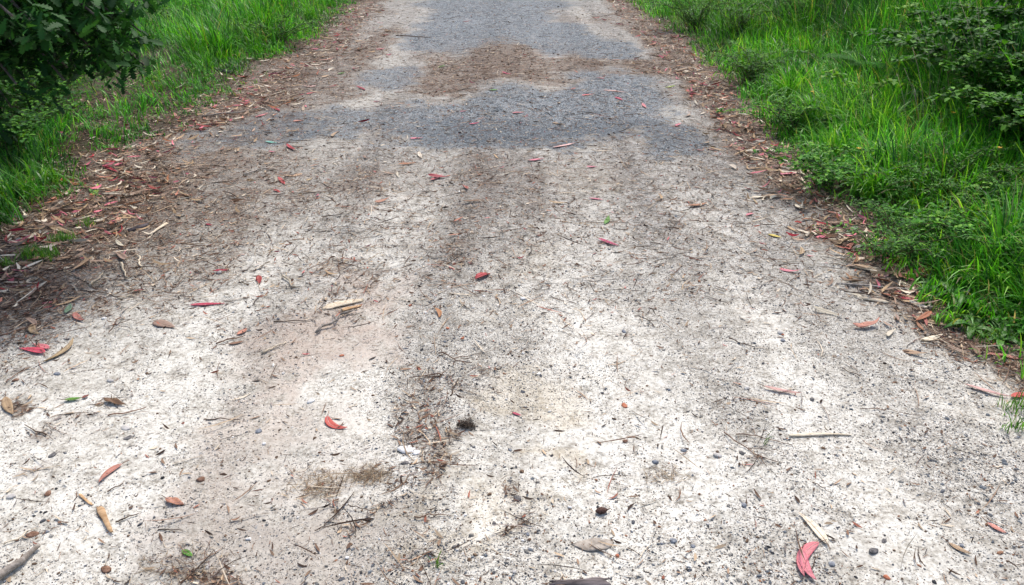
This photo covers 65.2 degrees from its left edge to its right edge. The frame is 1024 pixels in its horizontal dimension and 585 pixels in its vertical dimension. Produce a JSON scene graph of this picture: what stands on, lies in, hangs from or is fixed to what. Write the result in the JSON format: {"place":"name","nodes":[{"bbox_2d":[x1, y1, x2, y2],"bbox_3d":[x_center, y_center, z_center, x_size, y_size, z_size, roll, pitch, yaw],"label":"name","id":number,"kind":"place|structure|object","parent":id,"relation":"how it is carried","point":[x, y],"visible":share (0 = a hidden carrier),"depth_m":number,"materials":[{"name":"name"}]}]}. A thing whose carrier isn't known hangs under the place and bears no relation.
{"place":"outdoors","nodes":[
{"label":"outdoors","id":0,"kind":"place"},
{"bbox_2d":[0,0,1023,584],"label":"track","id":1,"kind":"structure","parent":0,"point":[656,402],"depth_m":2.86,"materials":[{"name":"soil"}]},
{"bbox_2d":[1,392,13,413],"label":"fallen leaf","id":2,"kind":"object","parent":1,"relation":"on","point":[6,402],"visible":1,"depth_m":2.62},
{"bbox_2d":[0,255,17,267],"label":"grass tuft","id":3,"kind":"object","parent":1,"relation":"on","point":[5,261],"visible":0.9,"depth_m":3.60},
{"bbox_2d":[0,543,40,579],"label":"twig","id":4,"kind":"object","parent":1,"relation":"on","point":[8,568],"visible":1,"depth_m":1.98,"materials":[{"name":"wood"}]},
{"bbox_2d":[25,531,38,537],"bbox_3d":[-1.257,0.634,2.094,0.034,0.010,0.021,-5,27,-9],"label":"pebble","id":5,"kind":"object","parent":1,"relation":"on","point":[31,534],"visible":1,"depth_m":2.09,"materials":[{"name":"brown stone"}]},
{"bbox_2d":[20,347,47,353],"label":"fallen leaf","id":6,"kind":"object","parent":1,"relation":"on","point":[35,349],"visible":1,"depth_m":2.95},
{"bbox_2d":[14,240,64,261],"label":"grass tuft","id":7,"kind":"object","parent":1,"relation":"on","point":[34,252],"visible":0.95,"depth_m":3.70,"materials":[{"name":"plant"}]},
{"bbox_2d":[35,338,72,363],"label":"fallen leaf","id":8,"kind":"object","parent":1,"relation":"on","point":[66,347],"visible":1,"depth_m":2.94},
{"bbox_2d":[49,225,71,232],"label":"fallen leaf","id":9,"kind":"object","parent":1,"relation":"on","point":[52,227],"visible":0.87,"depth_m":4.03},
{"bbox_2d":[43,228,79,243],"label":"grass tuft","id":10,"kind":"object","parent":1,"relation":"on","point":[63,237],"visible":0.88,"depth_m":3.87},
{"bbox_2d":[71,257,91,269],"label":"fallen leaf","id":11,"kind":"object","parent":1,"relation":"on","point":[81,263],"visible":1,"depth_m":3.63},
{"bbox_2d":[75,215,95,228],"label":"grass tuft","id":12,"kind":"object","parent":1,"relation":"on","point":[87,222],"visible":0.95,"depth_m":4.07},
{"bbox_2d":[96,506,112,532],"bbox_3d":[-1.092,0.607,2.141,0.020,0.007,0.133,-18,31,-31],"label":"bark strip","id":13,"kind":"object","parent":1,"relation":"on","point":[101,511],"visible":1,"depth_m":2.14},
{"bbox_2d":[100,565,111,572],"bbox_3d":[-1.013,0.691,1.995,0.030,0.012,0.022,13,29,24],"label":"pebble","id":14,"kind":"object","parent":1,"relation":"on","point":[106,569],"visible":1,"depth_m":1.99,"materials":[{"name":"brown stone"}]},
{"bbox_2d":[99,460,128,481],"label":"fallen leaf","id":15,"kind":"object","parent":1,"relation":"on","point":[110,470],"visible":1,"depth_m":2.32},
{"bbox_2d":[115,307,134,331],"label":"twig","id":16,"kind":"object","parent":1,"relation":"on","point":[122,319],"visible":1,"depth_m":3.14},
{"bbox_2d":[152,319,174,326],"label":"fallen leaf","id":17,"kind":"object","parent":1,"relation":"on","point":[163,323],"visible":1,"depth_m":3.13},
{"bbox_2d":[161,495,183,504],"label":"fallen leaf","id":18,"kind":"object","parent":1,"relation":"on","point":[176,500],"visible":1,"depth_m":2.20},
{"bbox_2d":[129,535,234,584],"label":"dry grass clump","id":19,"kind":"object","parent":1,"relation":"on","point":[143,559],"visible":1,"depth_m":2.02,"materials":[{"name":"plant"}]},
{"bbox_2d":[184,303,223,304],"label":"fallen leaf","id":20,"kind":"object","parent":1,"relation":"on","point":[203,303],"visible":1,"depth_m":3.29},
{"bbox_2d":[201,108,271,116],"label":"twig","id":21,"kind":"object","parent":1,"relation":"on","point":[233,112],"visible":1,"depth_m":6.15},
{"bbox_2d":[280,464,360,499],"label":"dry grass clump","id":22,"kind":"object","parent":1,"relation":"on","point":[319,482],"visible":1,"depth_m":2.29,"materials":[{"name":"plant"}]},
{"bbox_2d":[315,309,353,333],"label":"twig","id":23,"kind":"object","parent":1,"relation":"on","point":[330,323],"visible":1,"depth_m":3.15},
{"bbox_2d":[325,411,346,428],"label":"fallen leaf","id":24,"kind":"object","parent":1,"relation":"on","point":[330,422],"visible":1,"depth_m":2.55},
{"bbox_2d":[321,299,363,309],"bbox_3d":[-0.703,0.045,3.310,0.182,0.010,0.043,-14,29,-26],"label":"bark strip","id":25,"kind":"object","parent":1,"relation":"on","point":[338,304],"visible":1,"depth_m":3.30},
{"bbox_2d":[342,459,394,487],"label":"dry grass clump","id":26,"kind":"object","parent":1,"relation":"on","point":[358,475],"visible":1,"depth_m":2.31,"materials":[{"name":"plant"}]},
{"bbox_2d":[397,445,417,453],"bbox_3d":[-0.317,0.475,2.413,0.062,0.012,0.041,2,26,4],"label":"pebble","id":27,"kind":"object","parent":1,"relation":"on","point":[401,449],"visible":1,"depth_m":2.41,"materials":[{"name":"white stone"}]},
{"bbox_2d":[455,409,476,429],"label":"moss clump","id":28,"kind":"object","parent":1,"relation":"on","point":[465,424],"visible":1,"depth_m":2.51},
{"bbox_2d":[472,272,490,279],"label":"fallen leaf","id":29,"kind":"object","parent":1,"relation":"on","point":[480,275],"visible":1,"depth_m":3.49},
{"bbox_2d":[0,0,1023,584],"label":"leaf litter","id":30,"kind":"object","parent":1,"relation":"on","point":[136,182],"visible":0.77,"depth_m":4.11,"materials":[{"name":"plant"}]},
{"bbox_2d":[28,324,39,333],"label":"fallen leaf","id":31,"kind":"object","parent":30,"relation":"on","point":[33,327],"visible":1,"depth_m":3.10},
{"bbox_2d":[103,397,125,404],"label":"fallen leaf","id":32,"kind":"object","parent":30,"relation":"on","point":[115,400],"visible":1,"depth_m":2.64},
{"bbox_2d":[127,222,148,230],"bbox_3d":[-1.886,-0.331,4.036,0.021,0.018,0.119,18,32,32],"label":"bark strip","id":33,"kind":"object","parent":30,"relation":"on","point":[137,227],"visible":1,"depth_m":4.03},
{"bbox_2d":[916,311,931,319],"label":"fallen leaf","id":34,"kind":"object","parent":30,"relation":"on","point":[925,314],"visible":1,"depth_m":3.16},
{"bbox_2d":[549,577,610,584],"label":"bark strip","id":35,"kind":"object","parent":1,"relation":"on","point":[595,581],"visible":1,"depth_m":1.95,"materials":[{"name":"wood"}]},
{"bbox_2d":[571,538,613,551],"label":"dried fallen leaf","id":36,"kind":"object","parent":1,"relation":"on","point":[596,543],"visible":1,"depth_m":2.08,"materials":[{"name":"plant"}]},
{"bbox_2d":[595,507,610,513],"bbox_3d":[0.250,0.596,2.189,0.044,0.018,0.024,-5,27,-10],"label":"seed cone","id":37,"kind":"object","parent":1,"relation":"on","point":[601,510],"visible":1,"depth_m":2.18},
{"bbox_2d":[641,458,690,485],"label":"dry grass clump","id":38,"kind":"object","parent":1,"relation":"on","point":[674,471],"visible":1,"depth_m":2.34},
{"bbox_2d":[724,432,777,466],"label":"twig","id":39,"kind":"object","parent":1,"relation":"on","point":[751,448],"visible":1,"depth_m":2.42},
{"bbox_2d":[758,383,800,392],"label":"fallen leaf","id":40,"kind":"object","parent":1,"relation":"on","point":[778,389],"visible":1,"depth_m":2.70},
{"bbox_2d":[796,539,826,575],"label":"fallen leaf","id":41,"kind":"object","parent":1,"relation":"on","point":[809,547],"visible":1,"depth_m":2.04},
{"bbox_2d":[798,543,816,579],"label":"fallen leaf","id":42,"kind":"object","parent":41,"relation":"on","point":[808,570],"visible":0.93,"depth_m":2.00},
{"bbox_2d":[798,512,829,548],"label":"fallen leaf","id":43,"kind":"object","parent":1,"relation":"on","point":[819,532],"visible":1,"depth_m":2.11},
{"bbox_2d":[789,433,851,435],"bbox_3d":[0.959,0.441,2.485,0.200,0.007,0.013,0,26,-1],"label":"bark strip","id":44,"kind":"object","parent":1,"relation":"on","point":[805,434],"visible":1,"depth_m":2.48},
{"bbox_2d":[814,306,840,314],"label":"fallen leaf","id":45,"kind":"object","parent":1,"relation":"on","point":[824,310],"visible":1,"depth_m":3.21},
{"bbox_2d":[853,317,879,327],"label":"fallen leaf","id":46,"kind":"object","parent":1,"relation":"on","point":[865,324],"visible":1,"depth_m":3.10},
{"bbox_2d":[862,297,888,303],"bbox_3d":[1.504,0.030,3.312,0.102,0.011,0.024,12,29,24],"label":"bark strip","id":47,"kind":"object","parent":1,"relation":"on","point":[875,300],"visible":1,"depth_m":3.31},
{"bbox_2d":[836,282,936,292],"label":"twig","id":48,"kind":"object","parent":1,"relation":"on","point":[872,285],"visible":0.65,"depth_m":3.43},
{"bbox_2d":[902,349,925,353],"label":"fallen leaf","id":49,"kind":"object","parent":1,"relation":"on","point":[913,352],"visible":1,"depth_m":2.92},
{"bbox_2d":[909,314,945,325],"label":"fallen leaf","id":50,"kind":"object","parent":1,"relation":"on","point":[929,321],"visible":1,"depth_m":3.14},
{"bbox_2d":[921,334,942,339],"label":"fallen leaf","id":51,"kind":"object","parent":1,"relation":"on","point":[930,338],"visible":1,"depth_m":3.02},
{"bbox_2d":[931,305,978,327],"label":"grass","id":52,"kind":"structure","parent":1,"relation":"on","point":[949,319],"depth_m":3.12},
{"bbox_2d":[942,536,971,553],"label":"fallen leaf","id":53,"kind":"object","parent":1,"relation":"on","point":[957,547],"visible":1,"depth_m":2.05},
{"bbox_2d":[943,314,995,338],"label":"broad leaf weed","id":54,"kind":"object","parent":1,"relation":"on","point":[958,321],"visible":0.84,"depth_m":3.08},
{"bbox_2d":[968,342,980,354],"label":"fallen leaf","id":55,"kind":"object","parent":1,"relation":"on","point":[976,350],"visible":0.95,"depth_m":2.93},
{"bbox_2d":[958,380,1008,395],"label":"fallen leaf","id":56,"kind":"object","parent":1,"relation":"on","point":[983,389],"visible":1,"depth_m":2.69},
{"bbox_2d":[960,317,1019,344],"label":"grass tuft","id":57,"kind":"object","parent":1,"relation":"on","point":[987,333],"visible":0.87,"depth_m":3.03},
{"bbox_2d":[981,516,1006,532],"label":"fallen leaf","id":58,"kind":"object","parent":1,"relation":"on","point":[994,526],"visible":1,"depth_m":2.12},
{"bbox_2d":[996,391,1023,416],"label":"grass tuft","id":59,"kind":"object","parent":1,"relation":"on","point":[1017,402],"visible":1,"depth_m":2.60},
{"bbox_2d":[1000,410,1023,432],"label":"grass tuft","id":60,"kind":"object","parent":1,"relation":"on","point":[1017,425],"visible":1,"depth_m":2.49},
{"bbox_2d":[0,0,1023,379],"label":"ground","id":61,"kind":"structure","parent":0,"point":[159,126],"depth_m":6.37,"materials":[{"name":"green plant"}]},
{"bbox_2d":[0,159,51,200],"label":"grass tussock","id":62,"kind":"object","parent":61,"relation":"on","point":[20,181],"depth_m":4.40,"materials":[{"name":"plant"}]},
{"bbox_2d":[13,149,82,188],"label":"grass tussock","id":63,"kind":"object","parent":61,"relation":"on","point":[50,174],"depth_m":4.65,"materials":[{"name":"plant"}]},
{"bbox_2d":[0,77,99,157],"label":"leafy weed","id":64,"kind":"object","parent":61,"relation":"on","point":[27,118],"visible":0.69,"depth_m":4.92,"materials":[{"name":"green plant"}]},
{"bbox_2d":[0,62,116,121],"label":"leafy weed","id":65,"kind":"object","parent":61,"relation":"on","point":[24,105],"visible":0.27,"depth_m":5.70,"materials":[{"name":"green plant"}]},
{"bbox_2d":[9,45,125,96],"bbox_3d":[-3.643,-1.757,6.375,1.131,0.418,0.982,-11,29,-22],"label":"leafy weed","id":66,"kind":"object","parent":61,"relation":"on","point":[60,71],"visible":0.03,"depth_m":6.31,"materials":[{"name":"green plant"}]},
{"bbox_2d":[0,0,169,144],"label":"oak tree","id":67,"kind":"object","parent":61,"relation":"on","point":[34,30],"visible":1,"depth_m":3.38,"materials":[{"name":"green plant"}]},
{"bbox_2d":[95,0,172,27],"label":"leafy weed","id":68,"kind":"object","parent":61,"relation":"on","point":[146,12],"visible":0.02,"depth_m":8.46,"materials":[{"name":"green plant"}]},
{"bbox_2d":[138,62,161,83],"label":"grass tussock","id":69,"kind":"object","parent":61,"relation":"on","point":[156,75],"depth_m":6.96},
{"bbox_2d":[138,0,202,22],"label":"leafy weed","id":70,"kind":"object","parent":61,"relation":"on","point":[175,11],"visible":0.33,"depth_m":9.87,"materials":[{"name":"green plant"}]},
{"bbox_2d":[180,44,224,68],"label":"grass tussock","id":71,"kind":"object","parent":61,"relation":"on","point":[203,57],"depth_m":7.62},
{"bbox_2d":[215,13,252,43],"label":"grass tussock","id":72,"kind":"object","parent":61,"relation":"on","point":[234,27],"depth_m":8.78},
{"bbox_2d":[206,11,326,44],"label":"leafy weed","id":73,"kind":"object","parent":61,"relation":"on","point":[295,29],"visible":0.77,"depth_m":8.87,"materials":[{"name":"green plant"}]},
{"bbox_2d":[288,0,329,21],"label":"grass tussock","id":74,"kind":"object","parent":61,"relation":"on","point":[310,12],"depth_m":10.48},
{"bbox_2d":[0,0,1023,341],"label":"ground cover","id":75,"kind":"object","parent":61,"relation":"on","point":[900,216],"visible":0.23,"depth_m":5.42,"materials":[{"name":"green plant"}]},
{"bbox_2d":[640,0,742,30],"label":"leafy weed","id":76,"kind":"object","parent":61,"relation":"on","point":[686,12],"visible":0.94,"depth_m":9.84,"materials":[{"name":"green plant"}]},
{"bbox_2d":[696,12,726,32],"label":"grass tussock","id":77,"kind":"object","parent":61,"relation":"on","point":[710,19],"depth_m":9.56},
{"bbox_2d":[696,0,787,38],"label":"leafy weed","id":78,"kind":"object","parent":61,"relation":"on","point":[744,18],"visible":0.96,"depth_m":8.93,"materials":[{"name":"green plant"}]},
{"bbox_2d":[699,39,818,85],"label":"leafy weed","id":79,"kind":"object","parent":61,"relation":"on","point":[754,62],"visible":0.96,"depth_m":7.07,"materials":[{"name":"green plant"}]},
{"bbox_2d":[744,33,787,74],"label":"grass tussock","id":80,"kind":"object","parent":61,"relation":"on","point":[770,56],"depth_m":7.38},
{"bbox_2d":[715,88,842,134],"bbox_3d":[1.938,-1.274,5.711,0.948,0.279,0.579,0,26,0],"label":"leafy weed","id":81,"kind":"object","parent":61,"relation":"on","point":[783,112],"visible":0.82,"depth_m":5.67,"materials":[{"name":"green plant"}]},
{"bbox_2d":[753,54,826,104],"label":"grass tussock","id":82,"kind":"object","parent":61,"relation":"on","point":[787,90],"depth_m":6.38,"materials":[{"name":"plant"}]},
{"bbox_2d":[769,78,842,134],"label":"grass tussock","id":83,"kind":"object","parent":61,"relation":"on","point":[810,113],"depth_m":5.60,"materials":[{"name":"plant"}]},
{"bbox_2d":[780,0,833,30],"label":"leafy weed","id":84,"kind":"object","parent":61,"relation":"on","point":[794,5],"visible":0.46,"depth_m":8.72,"materials":[{"name":"green plant"}]},
{"bbox_2d":[752,142,902,191],"bbox_3d":[1.877,-0.673,4.495,0.855,0.260,0.806,-15,30,-27],"label":"leafy weed","id":85,"kind":"object","parent":61,"relation":"on","point":[833,175],"visible":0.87,"depth_m":4.50,"materials":[{"name":"green plant"}]},
{"bbox_2d":[790,107,879,163],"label":"grass tussock","id":86,"kind":"object","parent":61,"relation":"on","point":[835,130],"depth_m":4.93,"materials":[{"name":"plant"}]},
{"bbox_2d":[787,65,884,132],"bbox_3d":[2.280,-1.250,5.563,0.684,0.575,0.776,0,26,0],"label":"grass tussock","id":87,"kind":"object","parent":61,"relation":"on","point":[834,107],"depth_m":5.51,"materials":[{"name":"plant"}]},
{"bbox_2d":[821,69,903,117],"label":"round leaf plant","id":88,"kind":"object","parent":61,"relation":"on","point":[874,85],"visible":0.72,"depth_m":5.52,"materials":[{"name":"green plant"}]},
{"bbox_2d":[822,45,911,70],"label":"grass","id":89,"kind":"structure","parent":61,"relation":"on","point":[844,57],"depth_m":6.71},
{"bbox_2d":[824,136,921,205],"bbox_3d":[1.965,-0.613,4.317,0.524,0.388,0.548,-24,35,-39],"label":"grass tussock","id":90,"kind":"object","parent":61,"relation":"on","point":[870,183],"depth_m":4.34,"materials":[{"name":"plant"}]},
{"bbox_2d":[812,77,952,145],"bbox_3d":[2.325,-1.120,5.113,0.775,0.536,0.639,0,26,0],"label":"grass tussock","id":91,"kind":"object","parent":61,"relation":"on","point":[884,113],"depth_m":5.11,"materials":[{"name":"plant"}]},
{"bbox_2d":[810,191,1005,269],"bbox_3d":[1.803,-0.272,3.715,0.915,0.232,0.767,0,26,0],"label":"vetch plant","id":92,"kind":"object","parent":61,"relation":"on","point":[897,242],"visible":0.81,"depth_m":3.64,"materials":[{"name":"green plant"}]},
{"bbox_2d":[897,47,923,132],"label":"tall grass stalk","id":93,"kind":"object","parent":61,"relation":"on","point":[913,92],"depth_m":5.02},
{"bbox_2d":[886,2,940,54],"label":"round leaf plant","id":94,"kind":"object","parent":61,"relation":"on","point":[901,17],"visible":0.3,"depth_m":6.63,"materials":[{"name":"green plant"}]},
{"bbox_2d":[867,100,968,155],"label":"grass tussock","id":95,"kind":"object","parent":61,"relation":"on","point":[902,117],"depth_m":4.71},
{"bbox_2d":[916,265,933,277],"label":"fallen leaf","id":96,"kind":"object","parent":61,"relation":"on","point":[922,270],"visible":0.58,"depth_m":3.54,"materials":[{"name":"plant"}]},
{"bbox_2d":[884,194,984,246],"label":"grass tussock","id":97,"kind":"object","parent":61,"relation":"on","point":[918,205],"depth_m":3.86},
{"bbox_2d":[846,1,1023,71],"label":"bramble shrub","id":98,"kind":"object","parent":61,"relation":"on","point":[893,34],"visible":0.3,"depth_m":5.79,"materials":[{"name":"green plant"}]},
{"bbox_2d":[919,0,951,115],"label":"tall grass stalk","id":99,"kind":"object","parent":61,"relation":"on","point":[942,43],"depth_m":5.34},
{"bbox_2d":[916,282,974,311],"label":"broad leaf weed","id":100,"kind":"object","parent":61,"relation":"on","point":[962,296],"visible":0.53,"depth_m":3.34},
{"bbox_2d":[870,9,1023,104],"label":"bramble shrub","id":101,"kind":"object","parent":61,"relation":"on","point":[962,24],"visible":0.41,"depth_m":5.14,"materials":[{"name":"green plant"}]},
{"bbox_2d":[878,128,1023,203],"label":"vetch plant","id":102,"kind":"object","parent":61,"relation":"on","point":[984,176],"visible":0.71,"depth_m":4.14,"materials":[{"name":"green plant"}]},
{"bbox_2d":[884,197,1023,261],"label":"leafy weed","id":103,"kind":"object","parent":61,"relation":"on","point":[959,227],"visible":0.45,"depth_m":3.60,"materials":[{"name":"green plant"}]},
{"bbox_2d":[923,184,1016,250],"bbox_3d":[2.173,-0.319,3.745,0.535,0.361,0.449,4,27,8],"label":"grass tussock","id":104,"kind":"object","parent":61,"relation":"on","point":[969,214],"depth_m":3.71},
{"bbox_2d":[959,0,980,121],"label":"tall grass stalk","id":105,"kind":"object","parent":61,"relation":"on","point":[973,43],"depth_m":4.79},
{"bbox_2d":[922,185,1023,250],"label":"grass tussock","id":106,"kind":"object","parent":61,"relation":"on","point":[1001,220],"depth_m":3.56,"materials":[{"name":"plant"}]},
{"bbox_2d":[926,72,1023,147],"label":"shrub","id":107,"kind":"object","parent":61,"relation":"on","point":[1000,96],"visible":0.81,"depth_m":4.52,"materials":[{"name":"green plant"}]},
{"bbox_2d":[948,181,1010,216],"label":"round leaf plant","id":108,"kind":"object","parent":61,"relation":"on","point":[974,186],"visible":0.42,"depth_m":3.90,"materials":[{"name":"green plant"}]},
{"bbox_2d":[936,0,1023,46],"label":"bramble shrub","id":109,"kind":"object","parent":61,"relation":"on","point":[945,7],"visible":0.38,"depth_m":5.94,"materials":[{"name":"green plant"}]},
{"bbox_2d":[942,0,1017,30],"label":"round leaf plant","id":110,"kind":"object","parent":61,"relation":"on","point":[965,4],"visible":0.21,"depth_m":6.11,"materials":[{"name":"green plant"}]},
{"bbox_2d":[946,227,1023,297],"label":"grass tussock","id":111,"kind":"object","parent":61,"relation":"on","point":[1008,270],"depth_m":3.31,"materials":[{"name":"plant"}]},
{"bbox_2d":[948,43,1023,120],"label":"bramble shrub","id":112,"kind":"object","parent":61,"relation":"on","point":[998,60],"visible":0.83,"depth_m":4.62,"materials":[{"name":"green plant"}]},
{"bbox_2d":[963,299,1019,336],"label":"broad leaf weed","id":113,"kind":"object","parent":61,"relation":"on","point":[979,320],"visible":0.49,"depth_m":3.15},
{"bbox_2d":[978,307,1023,338],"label":"broad leaf weed","id":114,"kind":"object","parent":61,"relation":"on","point":[996,311],"visible":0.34,"depth_m":3.13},
{"bbox_2d":[985,331,1023,351],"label":"broad leaf weed","id":115,"kind":"object","parent":61,"relation":"on","point":[998,341],"visible":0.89,"depth_m":3.01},
{"bbox_2d":[1005,176,1023,227],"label":"tall grass stalk","id":116,"kind":"object","parent":61,"relation":"on","point":[1012,202],"depth_m":3.49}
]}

